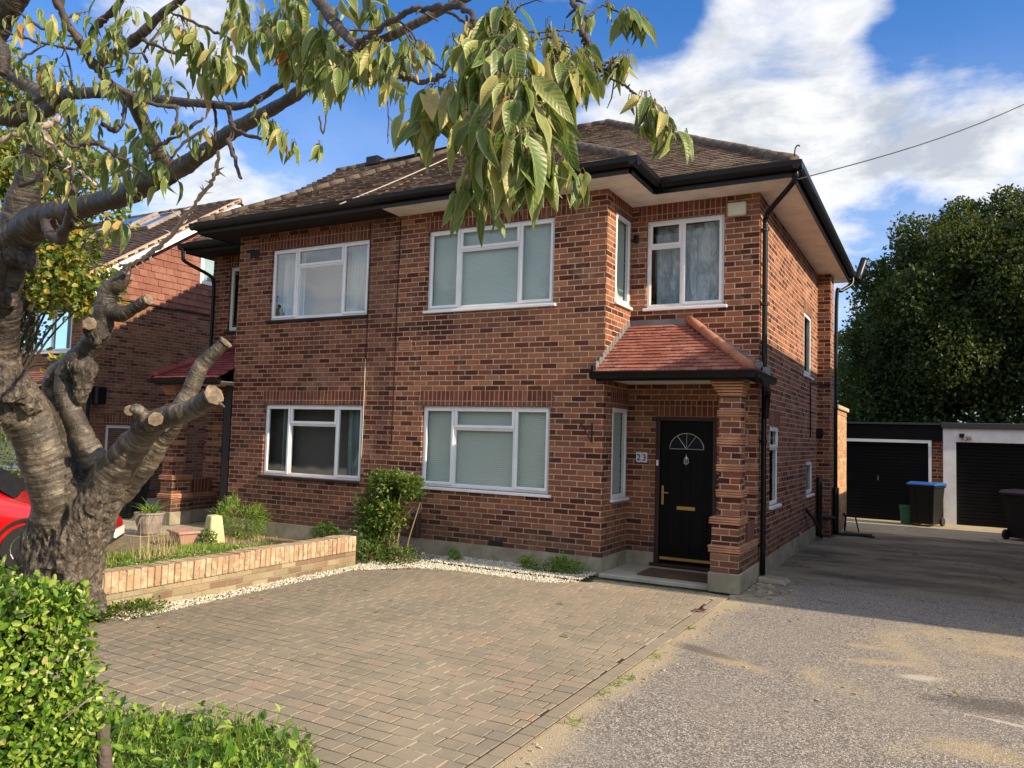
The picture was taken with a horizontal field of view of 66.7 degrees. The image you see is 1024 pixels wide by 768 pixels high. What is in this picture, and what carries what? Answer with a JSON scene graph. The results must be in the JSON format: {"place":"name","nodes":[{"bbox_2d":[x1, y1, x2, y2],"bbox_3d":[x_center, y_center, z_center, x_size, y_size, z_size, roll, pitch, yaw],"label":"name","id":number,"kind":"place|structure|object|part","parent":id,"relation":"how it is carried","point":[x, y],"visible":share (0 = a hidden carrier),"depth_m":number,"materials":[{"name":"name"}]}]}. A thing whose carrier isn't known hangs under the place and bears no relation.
{"place":"outdoors","nodes":[
{"label":"outdoors","id":0,"kind":"place"},
{"bbox_2d":[119,477,150,515],"bbox_3d":[-7.331,2.050,14.909,0.620,0.994,0.757,1,-4,6],"label":"wheelie bin","id":1,"kind":"object","parent":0,"point":[138,500],"visible":0.23,"depth_m":14.80,"materials":[{"name":"plastic"}]},
{"bbox_2d":[120,498,205,536],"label":"side path","id":2,"kind":"structure","parent":0,"point":[198,526],"depth_m":13.76,"materials":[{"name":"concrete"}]},
{"bbox_2d":[0,531,400,573],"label":"front garden soil","id":3,"kind":"structure","parent":0,"point":[119,544],"depth_m":11.76,"materials":[{"name":"brown soil"}]},
{"bbox_2d":[0,467,124,566],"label":"parked car","id":4,"kind":"object","parent":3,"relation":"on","point":[15,508],"visible":0.22,"depth_m":9.14,"materials":[{"name":"red paint"}]},
{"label":"windows","id":5,"kind":"part","parent":4,"relation":"part of","materials":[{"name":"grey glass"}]},
{"bbox_2d":[0,42,140,442],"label":"yellowing tree","id":6,"kind":"object","parent":3,"relation":"on","point":[73,272],"visible":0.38,"depth_m":12.97,"materials":[{"name":"green plant"}]},
{"bbox_2d":[0,539,241,575],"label":"lawn grass","id":7,"kind":"structure","parent":3,"relation":"on","point":[127,555],"depth_m":10.78,"materials":[{"name":"green plant"}]},
{"bbox_2d":[124,501,169,535],"bbox_3d":[-5.896,2.152,12.545,0.914,0.663,0.978,5,-5,-40],"label":"potted plant","id":8,"kind":"object","parent":3,"relation":"on","point":[151,517],"visible":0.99,"depth_m":12.43,"materials":[{"name":"green plant"}]},
{"bbox_2d":[126,521,194,561],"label":"tall dry stems","id":9,"kind":"object","parent":3,"relation":"on","point":[163,548],"visible":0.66,"depth_m":10.12,"materials":[{"name":"plant"}]},
{"bbox_2d":[167,528,200,545],"bbox_3d":[-4.883,2.283,11.533,0.336,0.235,0.548,5,-5,-44],"label":"planter trough","id":10,"kind":"object","parent":3,"relation":"on","point":[191,536],"visible":0.84,"depth_m":11.41,"materials":[{"name":"ceramic"}]},
{"bbox_2d":[105,540,272,568],"bbox_3d":[-3.513,1.891,8.343,0.372,0.240,2.444,0,-4,29],"label":"edging foliage","id":11,"kind":"object","parent":3,"relation":"on","point":[147,560],"visible":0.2,"depth_m":8.34,"materials":[{"name":"green plant"}]},
{"bbox_2d":[197,529,217,546],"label":"ground plant","id":12,"kind":"object","parent":3,"relation":"on","point":[208,533],"visible":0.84,"depth_m":11.63,"materials":[{"name":"green plant"}]},
{"bbox_2d":[202,514,224,543],"bbox_3d":[-4.578,2.227,11.960,0.256,0.420,0.310,5,-5,-43],"label":"staddle stone","id":13,"kind":"object","parent":3,"relation":"on","point":[214,522],"visible":0.72,"depth_m":11.89,"materials":[{"name":"beige stone"}]},
{"bbox_2d":[208,490,272,539],"bbox_3d":[-4.393,2.138,12.625,1.225,0.869,0.785,0,-4,29],"label":"ferny plant","id":14,"kind":"object","parent":3,"relation":"on","point":[237,532],"visible":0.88,"depth_m":12.54,"materials":[{"name":"green plant"}]},
{"bbox_2d":[160,532,361,555],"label":"cut grass","id":15,"kind":"structure","parent":3,"relation":"on","point":[230,537],"depth_m":12.14,"materials":[{"name":"plant"}]},
{"bbox_2d":[307,521,341,539],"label":"ground plant","id":16,"kind":"object","parent":3,"relation":"on","point":[327,527],"visible":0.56,"depth_m":11.85,"materials":[{"name":"green plant"}]},
{"bbox_2d":[0,0,693,622],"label":"cherry tree","id":17,"kind":"object","parent":3,"relation":"on","point":[502,116],"visible":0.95,"depth_m":3.56,"materials":[{"name":"green plant"}]},
{"bbox_2d":[355,539,405,564],"bbox_3d":[-1.945,2.277,10.635,1.008,0.328,0.664,0,-4,29],"label":"ground plant","id":18,"kind":"object","parent":3,"relation":"on","point":[367,547],"visible":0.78,"depth_m":10.50,"materials":[{"name":"green plant"}]},
{"bbox_2d":[346,466,426,560],"bbox_3d":[-1.789,1.803,10.915,1.184,1.300,0.811,0,-4,29],"label":"shrub","id":19,"kind":"object","parent":3,"relation":"on","point":[380,511],"visible":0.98,"depth_m":10.81,"materials":[{"name":"green plant"}]},
{"bbox_2d":[106,536,369,566],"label":"dry grass","id":20,"kind":"structure","parent":0,"point":[206,550],"depth_m":11.42,"materials":[{"name":"plant"}]},
{"bbox_2d":[44,568,729,767],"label":"paving blocks","id":21,"kind":"structure","parent":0,"point":[419,609],"depth_m":6.14,"materials":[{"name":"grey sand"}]},
{"bbox_2d":[107,553,596,620],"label":"white gravel","id":22,"kind":"structure","parent":21,"relation":"on","point":[505,567],"depth_m":9.94,"materials":[{"name":"white gravel"}]},
{"bbox_2d":[86,595,171,623],"bbox_3d":[-3.541,2.064,7.184,0.418,0.200,0.856,0,-4,29],"label":"ground plant","id":23,"kind":"object","parent":22,"relation":"on","point":[133,605],"visible":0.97,"depth_m":7.17,"materials":[{"name":"green plant"}]},
{"bbox_2d":[380,544,423,565],"bbox_3d":[-1.530,2.313,10.622,0.605,0.286,0.514,0,-4,29],"label":"ground plant","id":24,"kind":"object","parent":22,"relation":"on","point":[404,550],"visible":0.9,"depth_m":10.54,"materials":[{"name":"green plant"}]},
{"bbox_2d":[447,547,463,561],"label":"ground plant","id":25,"kind":"object","parent":22,"relation":"on","point":[457,557],"visible":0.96,"depth_m":10.76,"materials":[{"name":"green plant"}]},
{"bbox_2d":[517,551,590,576],"bbox_3d":[0.517,2.324,10.149,1.088,0.305,0.392,0,-4,29],"label":"ground plant","id":26,"kind":"object","parent":22,"relation":"on","point":[563,562],"visible":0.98,"depth_m":10.02,"materials":[{"name":"green plant"}]},
{"bbox_2d":[693,605,707,611],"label":"fallen leaves","id":27,"kind":"object","parent":21,"relation":"on","point":[701,608],"visible":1,"depth_m":8.04,"materials":[{"name":"brown plant"}]},
{"bbox_2d":[0,427,1006,726],"bbox_3d":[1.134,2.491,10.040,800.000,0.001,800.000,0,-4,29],"label":"ground","id":28,"kind":"structure","parent":0,"point":[10,449],"depth_m":10.45,"materials":[{"name":"grey concrete"}]},
{"bbox_2d":[0,428,23,477],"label":"shrub","id":29,"kind":"object","parent":28,"relation":"on","point":[10,462],"visible":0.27,"depth_m":14.51,"materials":[{"name":"green plant"}]},
{"bbox_2d":[0,154,62,363],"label":"dark shrub tree","id":30,"kind":"object","parent":28,"relation":"on","point":[32,324],"visible":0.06,"depth_m":14.32,"materials":[{"name":"green plant"}]},
{"bbox_2d":[1,198,243,497],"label":"gabled house","id":31,"kind":"structure","parent":28,"relation":"on","point":[169,326],"depth_m":19.01,"materials":[{"name":"brick"}]},
{"bbox_2d":[1,456,20,470],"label":"window","id":32,"kind":"structure","parent":31,"relation":"in","point":[15,468],"depth_m":18.79,"materials":[{"name":"white plastic"}]},
{"bbox_2d":[30,310,72,354],"bbox_3d":[-10.820,-1.227,18.476,1.630,1.045,0.273,0,-4,29],"label":"window","id":33,"kind":"structure","parent":31,"relation":"in","point":[69,328],"depth_m":18.39,"materials":[{"name":"white plastic"}]},
{"bbox_2d":[105,425,129,450],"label":"window","id":34,"kind":"structure","parent":31,"relation":"in","point":[107,426],"depth_m":17.94,"materials":[{"name":"white plastic"}]},
{"bbox_2d":[95,212,157,232],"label":"roof window","id":35,"kind":"structure","parent":31,"relation":"in","point":[135,219],"depth_m":21.98,"materials":[{"name":"clear glass"}]},
{"bbox_2d":[129,210,180,231],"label":"roof window","id":36,"kind":"structure","parent":31,"relation":"in","point":[156,220],"depth_m":20.88,"materials":[{"name":"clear glass"}]},
{"bbox_2d":[199,258,213,285],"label":"window","id":37,"kind":"structure","parent":31,"relation":"in","point":[207,265],"depth_m":20.26,"materials":[{"name":"white glass"}]},
{"bbox_2d":[101,535,355,617],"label":"garden wall","id":38,"kind":"structure","parent":28,"relation":"on","point":[181,579],"depth_m":8.34,"materials":[{"name":"brick"}]},
{"bbox_2d":[146,145,464,546],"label":"semi detached house","id":39,"kind":"structure","parent":28,"relation":"on","point":[297,439],"depth_m":12.99,"materials":[{"name":"red brick"}]},
{"bbox_2d":[223,267,238,333],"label":"window","id":40,"kind":"structure","parent":39,"relation":"in","point":[232,329],"depth_m":15.09,"materials":[{"name":"white plastic"}]},
{"bbox_2d":[257,404,362,483],"bbox_3d":[-3.220,0.952,12.662,2.190,1.225,0.288,0,-4,29],"label":"window","id":41,"kind":"structure","parent":39,"relation":"in","point":[356,411],"depth_m":12.48,"materials":[{"name":"white plastic"}]},
{"bbox_2d":[265,240,369,322],"bbox_3d":[-3.144,-1.657,12.832,2.190,1.255,0.288,0,-4,29],"label":"window","id":42,"kind":"structure","parent":39,"relation":"in","point":[296,265],"depth_m":12.78,"materials":[{"name":"white plastic"}]},
{"bbox_2d":[375,119,867,594],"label":"semi detached house","id":43,"kind":"structure","parent":28,"relation":"on","point":[630,373],"depth_m":10.82,"materials":[{"name":"red brick"}]},
{"bbox_2d":[417,406,550,497],"bbox_3d":[-0.397,0.929,11.051,2.190,1.225,0.170,0,-4,29],"label":"window","id":44,"kind":"structure","parent":43,"relation":"in","point":[498,448],"depth_m":11.09,"materials":[{"name":"white plastic"}]},
{"bbox_2d":[423,217,555,313],"bbox_3d":[-0.321,-1.679,11.221,2.190,1.255,0.170,0,-4,29],"label":"window","id":45,"kind":"structure","parent":43,"relation":"in","point":[516,270],"depth_m":11.26,"materials":[{"name":"white plastic"}]},
{"bbox_2d":[610,408,628,502],"bbox_3d":[1.457,0.969,10.679,0.120,1.265,0.630,0,-4,29],"label":"window","id":46,"kind":"structure","parent":43,"relation":"in","point":[616,413],"depth_m":10.81,"materials":[{"name":"white plastic"}]},
{"bbox_2d":[614,213,632,310],"bbox_3d":[1.535,-1.694,10.853,0.120,1.265,0.630,0,-4,29],"label":"window","id":47,"kind":"structure","parent":43,"relation":"in","point":[620,228],"depth_m":10.98,"materials":[{"name":"white plastic"}]},
{"bbox_2d":[637,568,707,582],"bbox_3d":[2.107,2.434,9.923,0.900,0.025,0.520,0,-4,29],"label":"doormat","id":48,"kind":"object","parent":43,"relation":"on","point":[677,575],"visible":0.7,"depth_m":9.86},
{"bbox_2d":[643,214,726,311],"bbox_3d":[2.433,-1.663,10.842,1.175,1.295,0.258,0,-4,29],"label":"window","id":49,"kind":"structure","parent":43,"relation":"in","point":[690,258],"depth_m":10.89,"materials":[{"name":"white plastic"}]},
{"bbox_2d":[659,421,712,565],"bbox_3d":[2.357,1.469,10.566,0.722,1.915,0.111,0,-4,29],"label":"front door","id":50,"kind":"structure","parent":43,"relation":"in","point":[686,447],"depth_m":10.57,"materials":[{"name":"black paint"}]},
{"bbox_2d":[769,426,781,509],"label":"window","id":51,"kind":"structure","parent":43,"relation":"in","point":[773,447],"depth_m":11.39,"materials":[{"name":"white plastic"}]},
{"bbox_2d":[804,312,813,379],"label":"window","id":52,"kind":"structure","parent":43,"relation":"in","point":[808,321],"depth_m":14.41,"materials":[{"name":"white plastic"}]},
{"bbox_2d":[806,461,814,497],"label":"window","id":53,"kind":"structure","parent":43,"relation":"in","point":[809,465],"depth_m":14.42,"materials":[{"name":"white plastic"}]},
{"bbox_2d":[798,104,1023,179],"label":"overhead cable","id":54,"kind":"object","parent":43,"relation":"attached to","point":[909,147],"visible":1,"depth_m":10.51,"materials":[{"name":"black rubber"}]},
{"bbox_2d":[833,328,911,421],"bbox_3d":[12.126,0.871,28.032,5.691,6.238,4.293,0,-4,29],"label":"light tree","id":55,"kind":"object","parent":28,"relation":"on","point":[843,376],"visible":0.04,"depth_m":27.30,"materials":[{"name":"green plant"}]},
{"bbox_2d":[846,421,942,519],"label":"garage","id":56,"kind":"structure","parent":28,"relation":"on","point":[886,462],"depth_m":18.86,"materials":[{"name":"red brick"}]},
{"bbox_2d":[846,441,928,519],"bbox_3d":[9.079,2.342,18.887,1.815,1.854,0.030,0,-4,29],"label":"garage door","id":57,"kind":"structure","parent":56,"relation":"in","point":[877,473],"depth_m":18.92,"materials":[{"name":"black paint"}]},
{"bbox_2d":[838,183,1023,443],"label":"dark tree","id":58,"kind":"object","parent":28,"relation":"on","point":[937,325],"visible":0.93,"depth_m":23.19,"materials":[{"name":"green plant"}]},
{"bbox_2d":[941,423,1023,526],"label":"garage","id":59,"kind":"structure","parent":28,"relation":"on","point":[983,471],"depth_m":17.96,"materials":[{"name":"grey paint"}]},
{"bbox_2d":[956,442,1023,526],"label":"garage door","id":60,"kind":"structure","parent":59,"relation":"in","point":[983,470],"depth_m":17.92,"materials":[{"name":"black paint"}]},
{"bbox_2d":[0,0,1023,443],"label":"sky","id":61,"kind":"structure","parent":0,"point":[846,82],"materials":[{"name":"blue"}]},
{"bbox_2d":[495,517,1023,767],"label":"driveway","id":62,"kind":"structure","parent":0,"point":[718,683],"depth_m":6.04,"materials":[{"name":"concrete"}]},
{"bbox_2d":[126,538,1018,691],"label":"leaf litter","id":63,"kind":"object","parent":62,"relation":"on","point":[507,594],"visible":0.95,"depth_m":8.55,"materials":[{"name":"brown plant"}]},
{"bbox_2d":[558,625,699,726],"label":"weeds","id":64,"kind":"object","parent":62,"relation":"on","point":[576,724],"visible":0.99,"depth_m":5.63,"materials":[{"name":"green plant"}]},
{"bbox_2d":[743,581,793,600],"bbox_3d":[3.187,2.491,9.442,0.568,0.045,1.350,0,-4,29],"label":"loose rubble","id":65,"kind":"object","parent":62,"relation":"on","point":[762,587],"visible":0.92,"depth_m":9.38,"materials":[{"name":"stone"}]},
{"bbox_2d":[518,568,1019,767],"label":"loose grit","id":66,"kind":"object","parent":62,"relation":"on","point":[541,747],"visible":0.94,"depth_m":5.95,"materials":[{"name":"gravel"}]},
{"bbox_2d":[757,574,790,585],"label":"drain slab","id":67,"kind":"structure","parent":62,"relation":"on","point":[774,580],"depth_m":9.87,"materials":[{"name":"concrete"}]},
{"bbox_2d":[839,512,874,537],"bbox_3d":[6.863,2.786,15.451,0.667,0.430,0.825,0,-4,29],"label":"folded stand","id":68,"kind":"object","parent":62,"relation":"on","point":[854,534],"visible":0.95,"depth_m":15.28,"materials":[{"name":"black metal"}]},
{"bbox_2d":[899,505,913,523],"bbox_3d":[9.145,3.015,18.013,0.340,0.440,0.340,0,-4,29],"label":"food caddy","id":69,"kind":"object","parent":62,"relation":"on","point":[905,515],"visible":0.84,"depth_m":17.90,"materials":[{"name":"green plastic"}]},
{"bbox_2d":[906,481,946,525],"bbox_3d":[9.462,2.728,17.744,0.757,0.994,0.620,5,-5,-41],"label":"wheelie bin","id":70,"kind":"object","parent":62,"relation":"on","point":[926,501],"visible":1,"depth_m":17.55,"materials":[{"name":"plastic"}]},
{"bbox_2d":[999,489,1023,538],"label":"wheelie bin","id":71,"kind":"object","parent":62,"relation":"on","point":[1013,501],"visible":1,"depth_m":15.34,"materials":[{"name":"plastic"}]},
{"label":"verge soil","id":72,"kind":"structure","parent":0,"visible":0},
{"bbox_2d":[0,554,112,767],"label":"hedge","id":73,"kind":"object","parent":72,"relation":"on","point":[30,619],"visible":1,"depth_m":2.96,"materials":[{"name":"green plant"}]},
{"bbox_2d":[96,723,112,767],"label":"wooden stake","id":74,"kind":"object","parent":72,"relation":"on","point":[104,758],"visible":0.77,"depth_m":3.09,"materials":[{"name":"brown wood"}]},
{"bbox_2d":[102,708,120,734],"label":"dock plant","id":75,"kind":"object","parent":72,"relation":"on","point":[115,717],"visible":0.52,"depth_m":4.38,"materials":[{"name":"green plant"}]},
{"bbox_2d":[39,684,319,767],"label":"verge weeds","id":76,"kind":"object","parent":72,"relation":"on","point":[201,753],"visible":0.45,"depth_m":4.19,"materials":[{"name":"green plant"}]},
{"bbox_2d":[39,676,326,767],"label":"verge grass","id":77,"kind":"structure","parent":72,"relation":"on","point":[156,730],"depth_m":4.24,"materials":[{"name":"green plant"}]},
{"bbox_2d":[46,707,324,767],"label":"verge straw","id":78,"kind":"object","parent":72,"relation":"on","point":[205,743],"visible":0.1,"depth_m":4.17,"materials":[{"name":"plant"}]},
{"bbox_2d":[218,728,241,767],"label":"dock plant","id":79,"kind":"object","parent":72,"relation":"on","point":[230,746],"visible":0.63,"depth_m":4.01,"materials":[{"name":"green plant"}]}
]}

